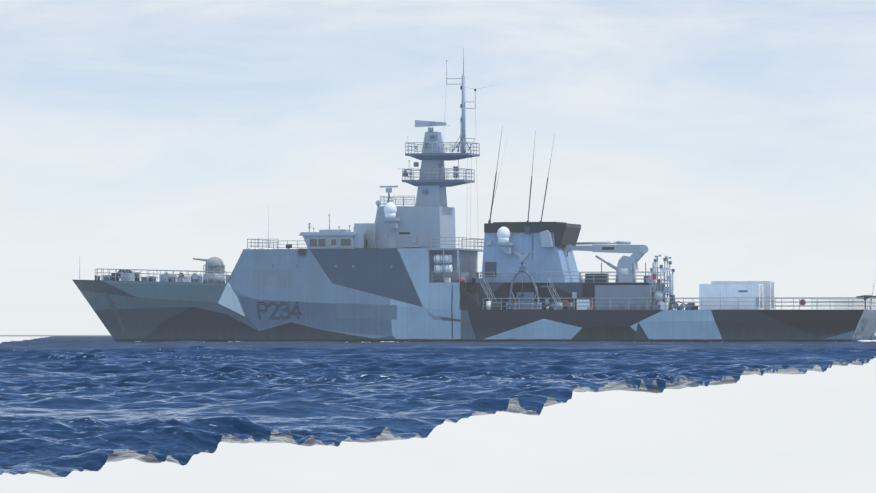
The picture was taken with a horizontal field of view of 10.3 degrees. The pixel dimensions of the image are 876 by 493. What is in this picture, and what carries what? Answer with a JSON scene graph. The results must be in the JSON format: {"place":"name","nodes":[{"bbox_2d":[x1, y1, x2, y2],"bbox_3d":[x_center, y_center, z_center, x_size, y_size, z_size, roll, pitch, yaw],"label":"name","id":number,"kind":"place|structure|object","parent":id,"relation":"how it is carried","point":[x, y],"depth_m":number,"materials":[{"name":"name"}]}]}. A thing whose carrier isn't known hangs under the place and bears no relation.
{"place":"outdoors","nodes":[
{"label":"outdoors","id":0,"kind":"place"},
{"bbox_2d":[0,336,875,476],"bbox_3d":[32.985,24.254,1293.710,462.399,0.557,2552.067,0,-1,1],"label":"sea water","id":1,"kind":"structure","parent":0,"point":[69,405],"depth_m":71.50,"materials":[{"name":"blue liquid"}]},
{"bbox_2d":[73,47,875,341],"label":"warship","id":2,"kind":"object","parent":1,"relation":"on","point":[395,273],"depth_m":523.92,"materials":[{"name":"grey paint"}]},
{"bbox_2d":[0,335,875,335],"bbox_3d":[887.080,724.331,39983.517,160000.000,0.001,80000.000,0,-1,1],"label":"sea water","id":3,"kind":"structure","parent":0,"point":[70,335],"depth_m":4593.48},
{"bbox_2d":[0,0,875,492],"label":"sky","id":4,"kind":"structure","parent":0,"point":[728,140],"materials":[{"name":"white"}]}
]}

